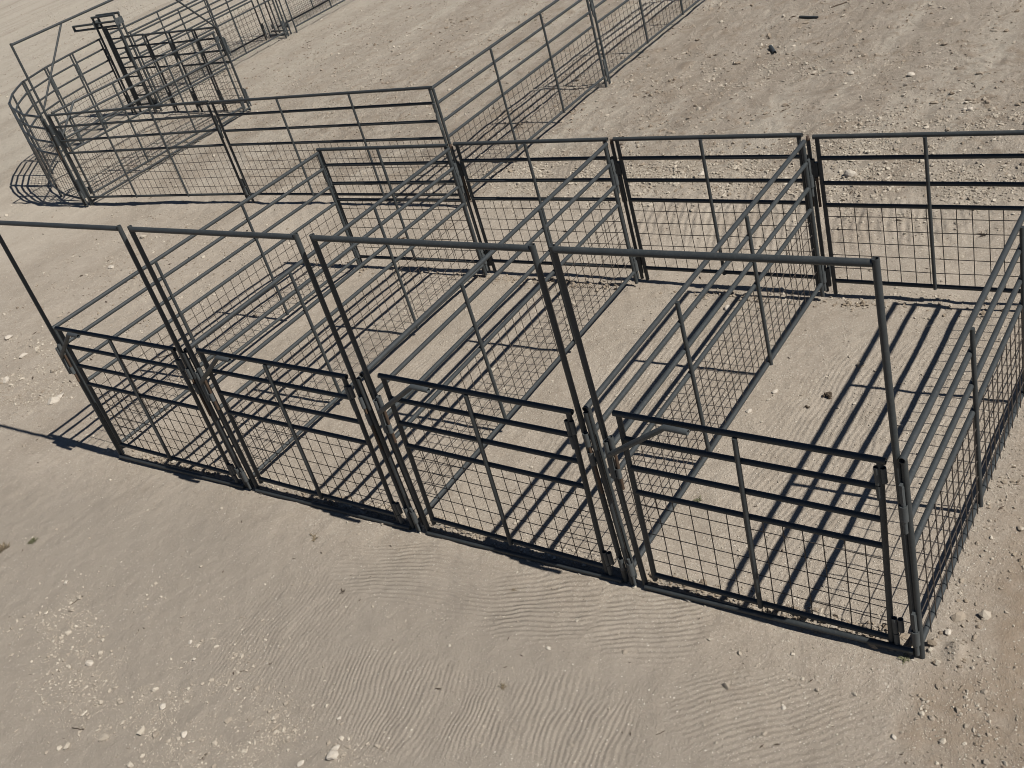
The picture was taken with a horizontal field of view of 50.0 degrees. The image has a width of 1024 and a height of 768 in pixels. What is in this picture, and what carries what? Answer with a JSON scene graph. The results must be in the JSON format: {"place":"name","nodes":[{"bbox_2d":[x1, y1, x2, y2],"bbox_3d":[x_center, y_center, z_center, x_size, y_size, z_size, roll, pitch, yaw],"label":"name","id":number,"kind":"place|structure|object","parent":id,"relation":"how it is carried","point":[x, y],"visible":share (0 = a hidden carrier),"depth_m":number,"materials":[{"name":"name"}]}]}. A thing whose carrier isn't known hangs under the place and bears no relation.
{"place":"outdoors","nodes":[
{"label":"outdoors","id":0,"kind":"place"},
{"bbox_2d":[0,3,1019,767],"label":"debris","id":1,"kind":"object","parent":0,"point":[492,283],"visible":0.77,"depth_m":11.18,"materials":[{"name":"grey stone"}]},
{"bbox_2d":[0,0,1023,767],"bbox_3d":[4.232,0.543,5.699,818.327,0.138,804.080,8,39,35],"label":"ground","id":2,"kind":"structure","parent":0,"point":[660,676],"depth_m":8.28,"materials":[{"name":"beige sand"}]},
{"bbox_2d":[0,542,9,551],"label":"weed tuft","id":3,"kind":"object","parent":2,"relation":"on","point":[3,547],"visible":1,"depth_m":8.60,"materials":[{"name":"plant"}]},
{"bbox_2d":[3,376,9,382],"bbox_3d":[-5.210,-0.042,11.304,0.075,0.064,0.106,-15,35,-10],"label":"stone","id":4,"kind":"object","parent":2,"relation":"on","point":[6,379],"visible":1,"depth_m":11.28,"materials":[{"name":"stone"}]},
{"bbox_2d":[4,335,12,339],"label":"stone","id":5,"kind":"object","parent":2,"relation":"on","point":[7,337],"visible":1,"depth_m":12.24,"materials":[{"name":"stone"}]},
{"bbox_2d":[19,353,27,358],"bbox_3d":[-5.222,-0.302,11.733,0.107,0.057,0.063,-19,25,-17],"label":"stone","id":6,"kind":"object","parent":2,"relation":"on","point":[22,355],"visible":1,"depth_m":11.71,"materials":[{"name":"stone"}]},
{"bbox_2d":[27,536,37,543],"bbox_3d":[-3.740,1.221,8.575,0.106,0.021,0.100,8,39,35],"label":"weed tuft","id":7,"kind":"object","parent":2,"relation":"on","point":[33,540],"visible":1,"depth_m":8.58,"materials":[{"name":"green plant"}]},
{"bbox_2d":[9,81,60,183],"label":"bent fence panel","id":8,"kind":"object","parent":2,"relation":"on","point":[20,101],"visible":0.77,"depth_m":17.61,"materials":[{"name":"metal"}]},
{"bbox_2d":[8,102,85,205],"bbox_3d":[-6.906,-3.388,16.172,0.120,1.367,1.901,-33,34,-24],"label":"bent fence panel","id":9,"kind":"object","parent":2,"relation":"on","point":[34,145],"visible":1,"depth_m":16.02,"materials":[{"name":"metal"}]},
{"bbox_2d":[22,67,82,151],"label":"fence panel","id":10,"kind":"object","parent":2,"relation":"on","point":[55,90],"visible":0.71,"depth_m":18.33,"materials":[{"name":"metal"}]},
{"bbox_2d":[48,397,59,404],"bbox_3d":[-4.410,0.167,10.564,0.123,0.066,0.071,-19,36,-10],"label":"stone","id":11,"kind":"object","parent":2,"relation":"on","point":[52,400],"visible":1,"depth_m":10.54,"materials":[{"name":"stone"}]},
{"bbox_2d":[43,119,88,205],"bbox_3d":[-6.289,-3.102,15.465,0.094,1.330,0.053,8,39,35],"label":"connector post","id":12,"kind":"object","parent":2,"relation":"on","point":[80,194],"visible":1,"depth_m":15.41,"materials":[{"name":"metal"}]},
{"bbox_2d":[45,53,105,142],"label":"fence panel","id":13,"kind":"object","parent":2,"relation":"on","point":[75,78],"visible":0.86,"depth_m":18.88,"materials":[{"name":"metal"}]},
{"bbox_2d":[85,660,93,665],"bbox_3d":[-2.756,1.817,7.157,0.059,0.028,0.051,17,38,30],"label":"stone","id":14,"kind":"object","parent":2,"relation":"on","point":[88,662],"visible":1,"depth_m":7.14,"materials":[{"name":"stone"}]},
{"bbox_2d":[71,38,133,128],"bbox_3d":[-7.214,-5.307,19.410,0.056,1.407,0.741,3,37,31],"label":"fence panel","id":15,"kind":"object","parent":2,"relation":"on","point":[98,65],"visible":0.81,"depth_m":19.33,"materials":[{"name":"metal"}]},
{"bbox_2d":[72,11,162,114],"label":"sliding gate","id":16,"kind":"structure","parent":2,"relation":"on","point":[118,21],"depth_m":19.16,"materials":[{"name":"black metal"}]},
{"bbox_2d":[0,220,247,488],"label":"gate frame","id":17,"kind":"object","parent":2,"relation":"on","point":[178,362],"visible":0.97,"depth_m":8.25,"materials":[{"name":"black metal"}]},
{"bbox_2d":[54,326,233,478],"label":"pen gate","id":18,"kind":"structure","parent":17,"relation":"attached to","point":[60,349],"depth_m":8.50,"materials":[{"name":"metal"}]},
{"bbox_2d":[9,0,250,204],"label":"gate frame","id":19,"kind":"object","parent":2,"relation":"on","point":[58,143],"visible":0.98,"depth_m":15.58,"materials":[{"name":"black metal"}]},
{"bbox_2d":[51,31,244,195],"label":"pen gate","id":20,"kind":"structure","parent":19,"relation":"attached to","point":[68,146],"depth_m":16.34,"materials":[{"name":"metal"}]},
{"bbox_2d":[120,33,175,112],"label":"fence panel","id":21,"kind":"object","parent":2,"relation":"on","point":[150,67],"visible":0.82,"depth_m":18.98,"materials":[{"name":"metal"}]},
{"bbox_2d":[47,100,249,205],"bbox_3d":[-4.869,-3.010,14.600,3.267,1.402,0.056,5,38,33],"label":"fence panel","id":22,"kind":"object","parent":2,"relation":"on","point":[218,129],"visible":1,"depth_m":14.48,"materials":[{"name":"metal"}]},
{"bbox_2d":[159,703,165,709],"bbox_3d":[-2.111,1.947,6.633,0.043,0.028,0.060,-27,29,-16],"label":"stone","id":23,"kind":"object","parent":2,"relation":"on","point":[162,706],"visible":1,"depth_m":6.62,"materials":[{"name":"stone"}]},
{"bbox_2d":[143,31,199,111],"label":"fence panel","id":24,"kind":"object","parent":2,"relation":"on","point":[160,67],"visible":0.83,"depth_m":18.59,"materials":[{"name":"metal"}]},
{"bbox_2d":[181,731,186,737],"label":"stone","id":25,"kind":"object","parent":2,"relation":"on","point":[183,734],"visible":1,"depth_m":6.36,"materials":[{"name":"stone"}]},
{"bbox_2d":[109,0,267,105],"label":"fence panel","id":26,"kind":"object","parent":2,"relation":"on","point":[184,34],"visible":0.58,"depth_m":20.71,"materials":[{"name":"metal"}]},
{"bbox_2d":[167,28,226,111],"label":"fence panel","id":27,"kind":"object","parent":2,"relation":"on","point":[177,54],"visible":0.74,"depth_m":18.18,"materials":[{"name":"metal"}]},
{"bbox_2d":[52,151,361,453],"bbox_3d":[-2.604,-0.838,10.060,0.059,1.297,3.303,8,39,36],"label":"fence panel","id":28,"kind":"object","parent":2,"relation":"on","point":[329,181],"visible":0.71,"depth_m":9.91,"materials":[{"name":"metal"}]},
{"bbox_2d":[128,0,287,101],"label":"fence panel","id":29,"kind":"object","parent":2,"relation":"on","point":[284,32],"visible":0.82,"depth_m":20.26,"materials":[{"name":"metal"}]},
{"bbox_2d":[181,351,252,489],"bbox_3d":[-2.154,0.306,8.046,0.094,1.278,0.053,8,39,35],"label":"connector post","id":30,"kind":"object","parent":2,"relation":"on","point":[239,469],"visible":1,"depth_m":7.99,"materials":[{"name":"metal"}]},
{"bbox_2d":[192,26,251,111],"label":"fence panel","id":31,"kind":"object","parent":2,"relation":"on","point":[204,52],"visible":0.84,"depth_m":17.81,"materials":[{"name":"metal"}]},
{"bbox_2d":[263,0,276,32],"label":"connector post","id":32,"kind":"object","parent":2,"relation":"on","point":[273,26],"visible":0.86,"depth_m":22.16,"materials":[{"name":"black metal"}]},
{"bbox_2d":[127,225,414,529],"bbox_3d":[-1.584,-0.013,7.305,1.597,2.270,0.053,8,39,35],"label":"gate frame","id":33,"kind":"object","parent":2,"relation":"on","point":[350,393],"visible":1,"depth_m":7.18,"materials":[{"name":"black metal"}]},
{"bbox_2d":[195,348,398,520],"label":"pen gate","id":34,"kind":"structure","parent":33,"relation":"attached to","point":[201,376],"depth_m":7.51,"materials":[{"name":"metal"}]},
{"bbox_2d":[256,0,288,36],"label":"gate frame","id":35,"kind":"object","parent":2,"relation":"on","point":[270,34],"visible":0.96,"depth_m":22.07,"materials":[{"name":"black metal"}]},
{"bbox_2d":[278,0,291,33],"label":"connector post","id":36,"kind":"object","parent":2,"relation":"on","point":[287,24],"visible":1,"depth_m":21.92,"materials":[{"name":"black metal"}]},
{"bbox_2d":[268,0,328,32],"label":"fence panel","id":37,"kind":"object","parent":2,"relation":"on","point":[295,10],"visible":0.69,"depth_m":22.75,"materials":[{"name":"metal"}]},
{"bbox_2d":[297,760,303,766],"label":"stone","id":38,"kind":"object","parent":2,"relation":"on","point":[300,763],"visible":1,"depth_m":5.95,"materials":[{"name":"stone"}]},
{"bbox_2d":[285,0,344,32],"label":"fence panel","id":39,"kind":"object","parent":2,"relation":"on","point":[339,2],"visible":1,"depth_m":22.20,"materials":[{"name":"metal"}]},
{"bbox_2d":[326,750,338,759],"bbox_3d":[-0.972,2.004,5.926,0.079,0.042,0.060,-14,23,9],"label":"stone","id":40,"kind":"object","parent":2,"relation":"on","point":[332,754],"visible":1,"depth_m":5.91,"materials":[{"name":"stone"}]},
{"bbox_2d":[330,744,339,749],"bbox_3d":[-0.961,1.980,5.970,0.058,0.024,0.041,-28,21,-13],"label":"stone","id":41,"kind":"object","parent":2,"relation":"on","point":[336,747],"visible":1,"depth_m":5.96,"materials":[{"name":"stone"}]},
{"bbox_2d":[183,147,487,486],"bbox_3d":[-1.261,-0.653,9.090,0.059,1.297,3.302,8,39,35],"label":"fence panel","id":42,"kind":"object","parent":2,"relation":"on","point":[453,169],"visible":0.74,"depth_m":8.92,"materials":[{"name":"metal"}]},
{"bbox_2d":[209,86,466,205],"bbox_3d":[-2.096,-2.696,12.728,3.502,1.392,0.065,7,39,35],"label":"fence panel","id":43,"kind":"object","parent":2,"relation":"on","point":[293,142],"visible":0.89,"depth_m":12.59,"materials":[{"name":"metal"}]},
{"bbox_2d":[356,377,420,531],"bbox_3d":[-0.788,0.494,7.066,0.094,1.278,0.053,8,39,35],"label":"connector post","id":44,"kind":"object","parent":2,"relation":"on","point":[371,418],"visible":1,"depth_m":6.99,"materials":[{"name":"metal"}]},
{"bbox_2d":[309,233,628,582],"bbox_3d":[-0.230,0.174,6.334,1.552,2.270,0.053,8,39,35],"label":"gate frame","id":45,"kind":"object","parent":2,"relation":"on","point":[607,556],"visible":1,"depth_m":6.17,"materials":[{"name":"grey metal"}]},
{"bbox_2d":[373,373,607,573],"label":"pen gate","id":46,"kind":"structure","parent":45,"relation":"attached to","point":[416,385],"depth_m":6.52,"materials":[{"name":"metal"}]},
{"bbox_2d":[449,144,491,271],"bbox_3d":[-0.379,-1.625,10.201,0.094,1.302,0.053,8,39,35],"label":"connector post","id":47,"kind":"object","parent":2,"relation":"on","point":[467,201],"visible":0.49,"depth_m":10.18,"materials":[{"name":"metal"}]},
{"bbox_2d":[316,144,483,272],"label":"pen gate","id":48,"kind":"structure","parent":47,"relation":"attached to","point":[387,181],"depth_m":10.56,"materials":[{"name":"metal"}]},
{"bbox_2d":[359,142,639,524],"bbox_3d":[0.090,-0.481,8.119,0.059,1.297,3.308,7,39,34],"label":"fence panel","id":49,"kind":"object","parent":2,"relation":"on","point":[610,167],"visible":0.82,"depth_m":7.96,"materials":[{"name":"metal"}]},
{"bbox_2d":[0,0,1023,767],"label":"dirt clods","id":50,"kind":"object","parent":2,"relation":"on","point":[958,616],"visible":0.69,"depth_m":10.29,"materials":[{"name":"beige soil"}]},
{"bbox_2d":[431,0,608,205],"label":"fence panel","id":51,"kind":"object","parent":2,"relation":"on","point":[547,43],"visible":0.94,"depth_m":12.72,"materials":[{"name":"metal"}]},
{"bbox_2d":[582,411,636,585],"bbox_3d":[0.548,0.678,6.109,0.094,1.278,0.053,8,39,35],"label":"connector post","id":52,"kind":"object","parent":2,"relation":"on","point":[628,563],"visible":1,"depth_m":6.03,"materials":[{"name":"metal"}]},
{"bbox_2d":[610,139,643,278],"bbox_3d":[0.979,-1.463,9.268,0.094,1.302,0.053,8,39,35],"label":"connector post","id":53,"kind":"object","parent":2,"relation":"on","point":[625,205],"visible":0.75,"depth_m":9.26,"materials":[{"name":"metal"}]},
{"bbox_2d":[453,137,635,271],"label":"pen gate","id":54,"kind":"structure","parent":53,"relation":"attached to","point":[468,181],"depth_m":9.67,"materials":[{"name":"metal"}]},
{"bbox_2d":[591,0,699,83],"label":"fence panel","id":55,"kind":"object","parent":2,"relation":"on","point":[648,40],"visible":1,"depth_m":14.60,"materials":[{"name":"metal"}]},
{"bbox_2d":[582,139,826,578],"bbox_3d":[1.415,-0.292,7.176,0.059,1.297,3.303,7,39,35],"label":"fence panel","id":56,"kind":"object","parent":2,"relation":"on","point":[805,167],"visible":0.85,"depth_m":7.03,"materials":[{"name":"metal"}]},
{"bbox_2d":[549,244,918,656],"bbox_3d":[1.109,0.354,5.370,1.579,2.270,0.053,7,39,36],"label":"gate frame","id":57,"kind":"object","parent":2,"relation":"on","point":[898,622],"visible":0.99,"depth_m":5.11,"materials":[{"name":"grey metal"}]},
{"bbox_2d":[603,410,893,642],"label":"pen gate","id":58,"kind":"structure","parent":57,"relation":"attached to","point":[667,425],"depth_m":5.56,"materials":[{"name":"metal"}]},
{"bbox_2d":[769,45,776,53],"bbox_3d":[3.249,-4.168,13.685,0.048,0.048,0.252,-13,33,8],"label":"pipe offcut","id":59,"kind":"object","parent":2,"relation":"on","point":[772,49],"visible":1,"depth_m":13.65,"materials":[{"name":"black metal"}]},
{"bbox_2d":[799,15,818,18],"bbox_3d":[3.885,-4.803,14.372,0.036,0.036,0.279,-36,37,-28],"label":"pipe offcut","id":60,"kind":"object","parent":2,"relation":"on","point":[810,17],"visible":1,"depth_m":14.35,"materials":[{"name":"black metal"}]},
{"bbox_2d":[806,135,831,291],"bbox_3d":[2.315,-1.270,8.294,0.094,1.302,0.053,8,39,35],"label":"connector post","id":61,"kind":"object","parent":2,"relation":"on","point":[815,197],"visible":0.48,"depth_m":8.27,"materials":[{"name":"metal"}]},
{"bbox_2d":[612,133,819,290],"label":"fence panel","id":62,"kind":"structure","parent":61,"relation":"attached to","point":[620,167],"depth_m":8.71,"materials":[{"name":"metal"}]},
{"bbox_2d":[810,130,1023,293],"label":"pen gate","id":63,"kind":"structure","parent":61,"relation":"attached to","point":[817,168],"depth_m":7.80,"materials":[{"name":"metal"}]},
{"bbox_2d":[844,169,856,177],"bbox_3d":[3.140,-1.952,10.203,0.092,0.074,0.116,-34,40,-7],"label":"stone","id":64,"kind":"object","parent":2,"relation":"on","point":[849,173],"visible":1,"depth_m":10.18,"materials":[{"name":"stone"}]},
{"bbox_2d":[898,653,910,664],"bbox_3d":[1.976,1.373,5.503,0.074,0.018,0.063,-21,31,-7],"label":"weed tuft","id":65,"kind":"object","parent":2,"relation":"on","point":[904,658],"visible":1,"depth_m":5.51,"materials":[{"name":"green plant"}]},
{"bbox_2d":[907,72,914,76],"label":"stone","id":66,"kind":"object","parent":2,"relation":"on","point":[909,74],"visible":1,"depth_m":11.85,"materials":[{"name":"stone"}]},
{"bbox_2d":[945,629,950,635],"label":"stone","id":67,"kind":"object","parent":2,"relation":"on","point":[947,632],"visible":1,"depth_m":5.56,"materials":[{"name":"stone"}]},
{"bbox_2d":[898,208,1023,658],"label":"fence panel","id":68,"kind":"object","parent":2,"relation":"on","point":[908,508],"visible":1,"depth_m":5.63,"materials":[{"name":"metal"}]},
{"bbox_2d":[822,391,831,398],"bbox_3d":[2.145,0.072,7.461,0.068,0.035,0.066,8,39,35],"label":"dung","id":69,"kind":"object","parent":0,"point":[828,394],"visible":1,"depth_m":7.45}
]}

